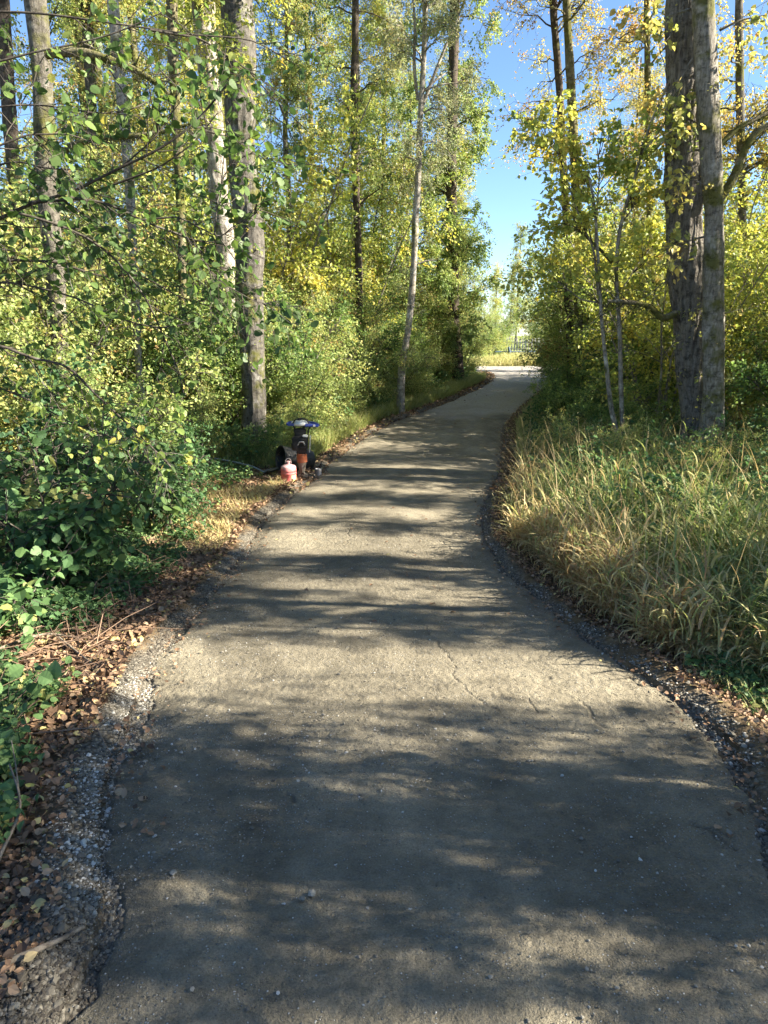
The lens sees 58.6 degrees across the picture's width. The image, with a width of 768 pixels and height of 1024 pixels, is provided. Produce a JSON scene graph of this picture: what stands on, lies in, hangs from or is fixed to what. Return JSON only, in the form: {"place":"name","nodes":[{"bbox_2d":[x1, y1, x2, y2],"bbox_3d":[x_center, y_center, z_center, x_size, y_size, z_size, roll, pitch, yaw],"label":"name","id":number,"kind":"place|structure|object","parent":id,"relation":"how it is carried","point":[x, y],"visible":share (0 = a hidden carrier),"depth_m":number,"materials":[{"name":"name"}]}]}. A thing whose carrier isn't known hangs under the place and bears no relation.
{"place":"outdoors","nodes":[
{"label":"outdoors","id":0,"kind":"place"},
{"bbox_2d":[0,336,767,1023],"bbox_3d":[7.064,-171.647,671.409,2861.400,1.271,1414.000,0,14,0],"label":"ground","id":1,"kind":"structure","parent":0,"point":[602,642],"depth_m":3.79,"materials":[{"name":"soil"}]},
{"bbox_2d":[0,0,58,377],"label":"alder tree","id":2,"kind":"object","parent":1,"relation":"on","point":[5,46],"visible":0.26,"depth_m":11.19,"materials":[{"name":"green plant"}]},
{"bbox_2d":[0,660,61,728],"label":"alder sprig","id":3,"kind":"object","parent":1,"relation":"on","point":[51,672],"visible":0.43,"depth_m":3.50,"materials":[{"name":"green plant"}]},
{"bbox_2d":[0,925,84,970],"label":"fallen stick","id":4,"kind":"object","parent":1,"relation":"on","point":[21,955],"visible":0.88,"depth_m":2.04,"materials":[{"name":"brown wood"}]},
{"bbox_2d":[0,504,114,648],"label":"bramble bush","id":5,"kind":"object","parent":1,"relation":"on","point":[12,590],"visible":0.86,"depth_m":5.60,"materials":[{"name":"green plant"}]},
{"bbox_2d":[0,169,148,495],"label":"woodland shrub","id":6,"kind":"object","parent":1,"relation":"on","point":[10,308],"visible":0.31,"depth_m":9.55,"materials":[{"name":"green plant"}]},
{"bbox_2d":[0,0,149,340],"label":"woodland tree","id":7,"kind":"object","parent":1,"relation":"on","point":[65,23],"visible":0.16,"depth_m":15.16,"materials":[{"name":"green plant"}]},
{"bbox_2d":[0,343,155,547],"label":"bramble bush","id":8,"kind":"object","parent":1,"relation":"on","point":[31,421],"visible":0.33,"depth_m":8.09,"materials":[{"name":"green plant"}]},
{"bbox_2d":[0,159,161,475],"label":"woodland shrub","id":9,"kind":"object","parent":1,"relation":"on","point":[10,287],"visible":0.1,"depth_m":11.09,"materials":[{"name":"green plant"}]},
{"bbox_2d":[47,0,118,416],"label":"alder tree","id":10,"kind":"object","parent":1,"relation":"on","point":[91,80],"visible":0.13,"depth_m":15.47,"materials":[{"name":"grey plant"}]},
{"bbox_2d":[0,220,167,466],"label":"woodland shrub","id":11,"kind":"object","parent":1,"relation":"on","point":[43,324],"visible":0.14,"depth_m":10.46,"materials":[{"name":"green plant"}]},
{"bbox_2d":[0,412,185,589],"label":"bramble bush","id":12,"kind":"object","parent":1,"relation":"on","point":[34,513],"visible":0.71,"depth_m":6.30,"materials":[{"name":"green plant"}]},
{"bbox_2d":[11,0,175,264],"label":"woodland tree","id":13,"kind":"object","parent":1,"relation":"on","point":[79,77],"visible":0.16,"depth_m":20.21,"materials":[{"name":"green plant"}]},
{"bbox_2d":[0,152,209,447],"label":"woodland shrub","id":14,"kind":"object","parent":1,"relation":"on","point":[169,262],"visible":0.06,"depth_m":15.66,"materials":[{"name":"green plant"}]},
{"bbox_2d":[50,1,166,234],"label":"woodland tree","id":15,"kind":"object","parent":1,"relation":"on","point":[97,68],"visible":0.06,"depth_m":33.51,"materials":[{"name":"green plant"}]},
{"bbox_2d":[0,131,224,436],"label":"woodland shrub","id":16,"kind":"object","parent":1,"relation":"on","point":[139,240],"visible":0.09,"depth_m":13.13,"materials":[{"name":"green plant"}]},
{"bbox_2d":[0,338,230,504],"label":"bramble bush","id":17,"kind":"object","parent":1,"relation":"on","point":[156,418],"visible":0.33,"depth_m":9.43,"materials":[{"name":"green plant"}]},
{"bbox_2d":[0,0,243,493],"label":"alder tree","id":18,"kind":"object","parent":1,"relation":"on","point":[38,28],"visible":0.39,"depth_m":9.26,"materials":[{"name":"green plant"}]},
{"bbox_2d":[86,0,162,430],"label":"alder tree","id":19,"kind":"object","parent":1,"relation":"on","point":[122,99],"visible":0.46,"depth_m":12.02,"materials":[{"name":"grey plant"}]},
{"bbox_2d":[0,531,249,754],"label":"dead canes","id":20,"kind":"object","parent":1,"relation":"on","point":[97,625],"visible":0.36,"depth_m":5.08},
{"bbox_2d":[48,375,209,471],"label":"woodland shrub","id":21,"kind":"object","parent":1,"relation":"on","point":[155,382],"visible":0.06,"depth_m":12.05,"materials":[{"name":"green plant"}]},
{"bbox_2d":[60,408,221,542],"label":"bramble bush","id":22,"kind":"object","parent":1,"relation":"on","point":[188,492],"visible":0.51,"depth_m":8.40,"materials":[{"name":"green plant"}]},
{"bbox_2d":[94,0,192,328],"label":"woodland tree","id":23,"kind":"object","parent":1,"relation":"on","point":[134,54],"visible":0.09,"depth_m":27.26,"materials":[{"name":"green plant"}]},
{"bbox_2d":[147,0,209,425],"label":"alder tree","id":24,"kind":"object","parent":1,"relation":"on","point":[172,61],"visible":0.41,"depth_m":13.70,"materials":[{"name":"grey plant"}]},
{"bbox_2d":[94,0,271,427],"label":"alder tree","id":25,"kind":"object","parent":1,"relation":"on","point":[213,181],"visible":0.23,"depth_m":15.49,"materials":[{"name":"grey plant"}]},
{"bbox_2d":[0,0,369,514],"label":"alder sapling","id":26,"kind":"object","parent":1,"relation":"on","point":[214,293],"visible":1,"depth_m":4.61,"materials":[{"name":"green plant"}]},
{"bbox_2d":[110,0,264,299],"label":"woodland tree","id":27,"kind":"object","parent":1,"relation":"on","point":[181,20],"visible":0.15,"depth_m":18.00,"materials":[{"name":"green plant"}]},
{"bbox_2d":[98,202,282,423],"bbox_3d":[-4.160,-4.112,15.582,4.450,4.927,4.864,-6,16,-22],"label":"woodland shrub","id":28,"kind":"object","parent":1,"relation":"on","point":[186,229],"visible":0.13,"depth_m":14.61,"materials":[{"name":"green plant"}]},
{"bbox_2d":[163,375,237,459],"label":"woodland shrub","id":29,"kind":"object","parent":1,"relation":"on","point":[208,408],"visible":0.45,"depth_m":13.46,"materials":[{"name":"green plant"}]},
{"bbox_2d":[92,279,312,442],"bbox_3d":[-4.409,-3.348,15.330,5.326,3.857,4.825,10,17,33],"label":"green shrub","id":30,"kind":"object","parent":1,"relation":"on","point":[210,361],"visible":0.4,"depth_m":14.44,"materials":[{"name":"green plant"}]},
{"bbox_2d":[154,0,300,443],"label":"alder tree","id":31,"kind":"object","parent":1,"relation":"on","point":[237,20],"visible":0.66,"depth_m":13.27,"materials":[{"name":"grey plant"}]},
{"bbox_2d":[220,414,290,466],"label":"woodland shrub","id":32,"kind":"object","parent":1,"relation":"on","point":[259,449],"visible":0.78,"depth_m":13.41,"materials":[{"name":"green plant"}]},
{"bbox_2d":[142,268,370,423],"bbox_3d":[-3.303,-3.705,16.367,4.870,3.892,5.375,4,15,15],"label":"green shrub","id":33,"kind":"object","parent":1,"relation":"on","point":[307,354],"visible":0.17,"depth_m":15.62,"materials":[{"name":"green plant"}]},
{"bbox_2d":[161,188,366,323],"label":"woodland shrub","id":34,"kind":"object","parent":1,"relation":"on","point":[340,256],"visible":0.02,"depth_m":23.12,"materials":[{"name":"green plant"}]},
{"bbox_2d":[111,63,423,327],"bbox_3d":[-3.882,-7.981,21.101,8.307,10.303,10.337,-5,15,-19],"label":"yellow shrub","id":35,"kind":"object","parent":1,"relation":"on","point":[281,256],"visible":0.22,"depth_m":18.91,"materials":[{"name":"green plant"}]},
{"bbox_2d":[201,251,340,380],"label":"woodland shrub","id":36,"kind":"object","parent":1,"relation":"on","point":[309,294],"visible":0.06,"depth_m":19.93,"materials":[{"name":"green plant"}]},
{"bbox_2d":[192,257,367,415],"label":"woodland shrub","id":37,"kind":"object","parent":1,"relation":"on","point":[337,335],"visible":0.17,"depth_m":17.68,"materials":[{"name":"green plant"}]},
{"bbox_2d":[199,276,377,433],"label":"woodland shrub","id":38,"kind":"object","parent":1,"relation":"on","point":[294,385],"visible":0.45,"depth_m":15.42,"materials":[{"name":"green plant"}]},
{"bbox_2d":[275,445,314,470],"bbox_3d":[-1.668,-1.024,13.021,0.705,0.539,0.550,-8,16,-28],"label":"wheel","id":39,"kind":"object","parent":1,"relation":"on","point":[288,452],"visible":0.64,"depth_m":12.94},
{"bbox_2d":[265,388,327,446],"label":"woodland shrub","id":40,"kind":"object","parent":1,"relation":"on","point":[294,415],"visible":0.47,"depth_m":14.19,"materials":[{"name":"green plant"}]},
{"bbox_2d":[252,0,341,307],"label":"woodland tree","id":41,"kind":"object","parent":1,"relation":"on","point":[293,90],"visible":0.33,"depth_m":21.92,"materials":[{"name":"green plant"}]},
{"bbox_2d":[286,418,318,477],"bbox_3d":[-1.455,-1.181,12.337,0.588,1.068,0.601,-2,15,-7],"label":"tamping rammer","id":42,"kind":"object","parent":1,"relation":"on","point":[299,443],"visible":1,"depth_m":12.15,"materials":[{"name":"metal"}]},
{"bbox_2d":[259,0,350,232],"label":"woodland tree","id":43,"kind":"object","parent":1,"relation":"on","point":[307,43],"visible":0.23,"depth_m":31.64,"materials":[{"name":"green plant"}]},
{"bbox_2d":[298,338,388,417],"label":"woodland shrub","id":44,"kind":"object","parent":1,"relation":"on","point":[356,393],"visible":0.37,"depth_m":18.39,"materials":[{"name":"green plant"}]},
{"bbox_2d":[275,284,416,398],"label":"green shrub","id":45,"kind":"object","parent":1,"relation":"on","point":[398,326],"visible":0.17,"depth_m":20.99,"materials":[{"name":"green plant"}]},
{"bbox_2d":[275,256,438,389],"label":"woodland shrub","id":46,"kind":"object","parent":1,"relation":"on","point":[380,313],"visible":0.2,"depth_m":21.39,"materials":[{"name":"green plant"}]},
{"bbox_2d":[282,0,433,365],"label":"alder tree","id":47,"kind":"object","parent":1,"relation":"on","point":[353,38],"visible":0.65,"depth_m":21.26,"materials":[{"name":"green plant"}]},
{"bbox_2d":[308,0,411,299],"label":"woodland tree","id":48,"kind":"object","parent":1,"relation":"on","point":[376,20],"visible":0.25,"depth_m":26.53,"materials":[{"name":"green plant"}]},
{"bbox_2d":[318,256,402,354],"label":"woodland shrub","id":49,"kind":"object","parent":1,"relation":"on","point":[355,291],"visible":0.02,"depth_m":22.27,"materials":[{"name":"green plant"}]},
{"bbox_2d":[230,116,494,356],"bbox_3d":[-1.731,-8.834,25.277,7.687,9.534,9.566,-9,17,-31],"label":"yellow shrub","id":50,"kind":"object","parent":1,"relation":"on","point":[402,247],"visible":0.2,"depth_m":23.73,"materials":[{"name":"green plant"}]},
{"bbox_2d":[312,302,426,406],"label":"woodland shrub","id":51,"kind":"object","parent":1,"relation":"on","point":[383,372],"visible":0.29,"depth_m":19.68,"materials":[{"name":"green plant"}]},
{"bbox_2d":[270,148,475,330],"bbox_3d":[-0.990,-8.884,27.009,8.709,8.666,9.951,8,16,28],"label":"woodland shrub","id":52,"kind":"object","parent":1,"relation":"on","point":[393,213],"visible":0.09,"depth_m":25.07,"materials":[{"name":"green plant"}]},
{"bbox_2d":[0,370,767,999],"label":"fallen leaves","id":53,"kind":"object","parent":1,"relation":"on","point":[50,742],"visible":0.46,"depth_m":4.34,"materials":[{"name":"brown plant"}]},
{"bbox_2d":[0,359,767,844],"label":"ground cover","id":54,"kind":"object","parent":1,"relation":"on","point":[10,737],"visible":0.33,"depth_m":7.20,"materials":[{"name":"green plant"}]},
{"bbox_2d":[359,0,425,252],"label":"woodland tree","id":55,"kind":"object","parent":1,"relation":"on","point":[396,73],"visible":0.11,"depth_m":38.84,"materials":[{"name":"green plant"}]},
{"bbox_2d":[334,254,452,353],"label":"woodland shrub","id":56,"kind":"object","parent":1,"relation":"on","point":[404,307],"visible":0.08,"depth_m":25.85,"materials":[{"name":"green plant"}]},
{"bbox_2d":[351,312,448,397],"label":"woodland shrub","id":57,"kind":"object","parent":1,"relation":"on","point":[409,391],"visible":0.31,"depth_m":21.96,"materials":[{"name":"green plant"}]},
{"bbox_2d":[377,48,439,291],"bbox_3d":[1.188,-14.351,33.548,3.824,14.760,3.256,9,17,32],"label":"woodland tree","id":58,"kind":"object","parent":1,"relation":"on","point":[410,78],"visible":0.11,"depth_m":32.12,"materials":[{"name":"green plant"}]},
{"bbox_2d":[373,313,449,392],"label":"woodland shrub","id":59,"kind":"object","parent":1,"relation":"on","point":[423,369],"visible":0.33,"depth_m":22.72,"materials":[{"name":"green plant"}]},
{"bbox_2d":[366,0,487,413],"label":"birch tree","id":60,"kind":"object","parent":1,"relation":"on","point":[421,96],"visible":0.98,"depth_m":18.45,"materials":[{"name":"green plant"}]},
{"bbox_2d":[105,351,767,720],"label":"verge grass","id":61,"kind":"structure","parent":1,"relation":"on","point":[364,418],"depth_m":15.21,"materials":[{"name":"plant"}]},
{"bbox_2d":[364,253,515,370],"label":"woodland shrub","id":62,"kind":"object","parent":1,"relation":"on","point":[475,277],"visible":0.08,"depth_m":29.91,"materials":[{"name":"green plant"}]},
{"bbox_2d":[382,0,508,380],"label":"ivy clad tree","id":63,"kind":"object","parent":1,"relation":"on","point":[447,293],"visible":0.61,"depth_m":26.41,"materials":[{"name":"green plant"}]},
{"bbox_2d":[415,301,485,378],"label":"woodland shrub","id":64,"kind":"object","parent":1,"relation":"on","point":[449,351],"visible":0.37,"depth_m":27.51,"materials":[{"name":"green plant"}]},
{"bbox_2d":[416,44,486,325],"bbox_3d":[2.994,-13.492,31.702,3.672,14.170,3.126,11,18,36],"label":"woodland tree","id":65,"kind":"object","parent":1,"relation":"on","point":[436,51],"visible":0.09,"depth_m":30.94,"materials":[{"name":"green plant"}]},
{"bbox_2d":[441,320,499,374],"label":"woodland shrub","id":66,"kind":"object","parent":1,"relation":"on","point":[470,364],"visible":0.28,"depth_m":30.34,"materials":[{"name":"green plant"}]},
{"bbox_2d":[461,305,502,356],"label":"woodland shrub","id":67,"kind":"object","parent":1,"relation":"on","point":[495,334],"visible":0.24,"depth_m":48.05,"materials":[{"name":"green plant"}]},
{"bbox_2d":[473,291,526,355],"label":"woodland shrub","id":68,"kind":"object","parent":1,"relation":"on","point":[501,340],"visible":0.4,"depth_m":51.62,"materials":[{"name":"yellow plant"}]},
{"bbox_2d":[503,221,530,344],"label":"woodland tree","id":69,"kind":"object","parent":1,"relation":"on","point":[520,239],"visible":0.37,"depth_m":118.86,"materials":[{"name":"green plant"}]},
{"bbox_2d":[490,275,561,347],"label":"woodland shrub","id":70,"kind":"object","parent":1,"relation":"on","point":[523,326],"visible":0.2,"depth_m":86.67,"materials":[{"name":"green plant"}]},
{"bbox_2d":[483,0,620,377],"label":"alder tree","id":71,"kind":"object","parent":1,"relation":"on","point":[555,31],"visible":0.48,"depth_m":21.13,"materials":[{"name":"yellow plant"}]},
{"bbox_2d":[480,0,650,389],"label":"alder tree","id":72,"kind":"object","parent":1,"relation":"on","point":[569,53],"visible":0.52,"depth_m":20.39,"materials":[{"name":"yellow plant"}]},
{"bbox_2d":[521,365,612,426],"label":"green shrub","id":73,"kind":"object","parent":1,"relation":"on","point":[556,405],"visible":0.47,"depth_m":16.89,"materials":[{"name":"green plant"}]},
{"bbox_2d":[494,206,639,378],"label":"woodland shrub","id":74,"kind":"object","parent":1,"relation":"on","point":[545,329],"visible":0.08,"depth_m":27.27,"materials":[{"name":"green plant"}]},
{"bbox_2d":[531,402,604,467],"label":"woodland shrub","id":75,"kind":"object","parent":1,"relation":"on","point":[565,425],"visible":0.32,"depth_m":12.03,"materials":[{"name":"green plant"}]},
{"bbox_2d":[530,349,608,395],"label":"green shrub","id":76,"kind":"object","parent":1,"relation":"on","point":[539,361],"visible":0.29,"depth_m":21.64,"materials":[{"name":"green plant"}]},
{"bbox_2d":[540,361,616,411],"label":"green shrub","id":77,"kind":"object","parent":1,"relation":"on","point":[569,380],"visible":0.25,"depth_m":18.53,"materials":[{"name":"green plant"}]},
{"bbox_2d":[502,179,665,385],"bbox_3d":[7.041,-6.888,22.798,7.016,6.981,8.016,13,19,41],"label":"woodland shrub","id":78,"kind":"object","parent":1,"relation":"on","point":[558,307],"visible":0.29,"depth_m":23.40,"materials":[{"name":"green plant"}]},
{"bbox_2d":[486,17,698,438],"bbox_3d":[3.709,-4.531,11.925,4.005,6.598,2.262,2,15,7],"label":"sapling clump","id":79,"kind":"object","parent":1,"relation":"on","point":[543,142],"visible":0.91,"depth_m":11.56,"materials":[{"name":"green plant"}]},
{"bbox_2d":[546,377,668,438],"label":"green shrub","id":80,"kind":"object","parent":1,"relation":"on","point":[585,410],"visible":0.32,"depth_m":14.00,"materials":[{"name":"green plant"}]},
{"bbox_2d":[580,413,660,471],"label":"woodland shrub","id":81,"kind":"object","parent":1,"relation":"on","point":[617,438],"visible":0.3,"depth_m":10.70,"materials":[{"name":"green plant"}]},
{"bbox_2d":[489,403,767,674],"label":"tall grass","id":82,"kind":"structure","parent":1,"relation":"on","point":[722,568],"depth_m":6.11,"materials":[{"name":"plant"}]},
{"bbox_2d":[597,57,664,240],"bbox_3d":[9.073,-10.281,25.271,2.865,11.401,2.711,-10,18,-34],"label":"golden tree","id":83,"kind":"object","parent":1,"relation":"on","point":[640,82],"visible":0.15,"depth_m":24.10,"materials":[{"name":"yellow plant"}]},
{"bbox_2d":[604,52,665,228],"bbox_3d":[11.409,-13.583,31.554,3.581,14.252,3.388,-10,18,-34],"label":"golden tree","id":84,"kind":"object","parent":1,"relation":"on","point":[622,195],"visible":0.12,"depth_m":30.56,"materials":[{"name":"yellow plant"}]},
{"bbox_2d":[596,397,680,444],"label":"green shrub","id":85,"kind":"object","parent":1,"relation":"on","point":[639,420],"visible":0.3,"depth_m":12.92,"materials":[{"name":"green plant"}]},
{"bbox_2d":[521,155,767,439],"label":"yellow shrub","id":86,"kind":"object","parent":1,"relation":"on","point":[656,351],"visible":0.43,"depth_m":14.72,"materials":[{"name":"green plant"}]},
{"bbox_2d":[572,0,730,460],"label":"cottonwood tree","id":87,"kind":"object","parent":1,"relation":"on","point":[685,295],"visible":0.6,"depth_m":11.28,"materials":[{"name":"grey plant"}]},
{"bbox_2d":[537,149,767,394],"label":"yellow shrub","id":88,"kind":"object","parent":1,"relation":"on","point":[751,198],"visible":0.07,"depth_m":18.39,"materials":[{"name":"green plant"}]},
{"bbox_2d":[547,140,767,282],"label":"yellow shrub","id":89,"kind":"object","parent":1,"relation":"on","point":[617,219],"visible":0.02,"depth_m":20.64,"materials":[{"name":"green plant"}]},
{"bbox_2d":[566,0,751,274],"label":"alder tree","id":90,"kind":"object","parent":1,"relation":"on","point":[647,67],"visible":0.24,"depth_m":19.79,"materials":[{"name":"yellow plant"}]},
{"bbox_2d":[561,166,767,413],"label":"yellow shrub","id":91,"kind":"object","parent":1,"relation":"on","point":[726,241],"visible":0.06,"depth_m":16.55,"materials":[{"name":"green plant"}]},
{"bbox_2d":[567,282,767,427],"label":"green shrub","id":92,"kind":"object","parent":1,"relation":"on","point":[624,359],"visible":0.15,"depth_m":16.20,"materials":[{"name":"green plant"}]},
{"bbox_2d":[582,0,767,459],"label":"maple tree","id":93,"kind":"object","parent":1,"relation":"on","point":[716,192],"visible":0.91,"depth_m":10.62,"materials":[{"name":"grey plant"}]},
{"bbox_2d":[585,144,767,404],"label":"yellow shrub","id":94,"kind":"object","parent":1,"relation":"on","point":[760,241],"visible":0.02,"depth_m":16.07,"materials":[{"name":"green plant"}]},
{"bbox_2d":[608,219,767,432],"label":"yellow shrub","id":95,"kind":"object","parent":1,"relation":"on","point":[753,322],"visible":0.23,"depth_m":13.68,"materials":[{"name":"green plant"}]},
{"bbox_2d":[670,435,738,492],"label":"woodland shrub","id":96,"kind":"object","parent":1,"relation":"on","point":[712,462],"visible":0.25,"depth_m":9.24,"materials":[{"name":"green plant"}]},
{"bbox_2d":[649,0,767,415],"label":"alder tree","id":97,"kind":"object","parent":1,"relation":"on","point":[738,57],"visible":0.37,"depth_m":16.79,"materials":[{"name":"yellow plant"}]},
{"bbox_2d":[673,323,767,440],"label":"green shrub","id":98,"kind":"object","parent":1,"relation":"on","point":[750,379],"visible":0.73,"depth_m":12.71,"materials":[{"name":"green plant"}]},
{"bbox_2d":[703,196,767,399],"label":"yellow shrub","id":99,"kind":"object","parent":1,"relation":"on","point":[753,215],"visible":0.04,"depth_m":16.45,"materials":[{"name":"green plant"}]},
{"bbox_2d":[719,424,767,500],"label":"woodland shrub","id":100,"kind":"object","parent":1,"relation":"on","point":[753,446],"visible":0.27,"depth_m":9.64,"materials":[{"name":"green plant"}]},
{"bbox_2d":[724,156,767,362],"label":"yellow shrub","id":101,"kind":"object","parent":1,"relation":"on","point":[761,188],"visible":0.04,"depth_m":15.97,"materials":[{"name":"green plant"}]},
{"bbox_2d":[0,0,767,335],"label":"sky","id":102,"kind":"structure","parent":0,"point":[508,200],"materials":[{"name":"blue"}]},
{"bbox_2d":[70,371,767,1023],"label":"road","id":103,"kind":"structure","parent":0,"point":[436,453],"depth_m":2.92,"materials":[{"name":"asphalt"}]},
{"bbox_2d":[56,522,767,1023],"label":"loose pebbles","id":104,"kind":"object","parent":103,"relation":"on","point":[302,898],"visible":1,"depth_m":3.25,"materials":[{"name":"gravel"}]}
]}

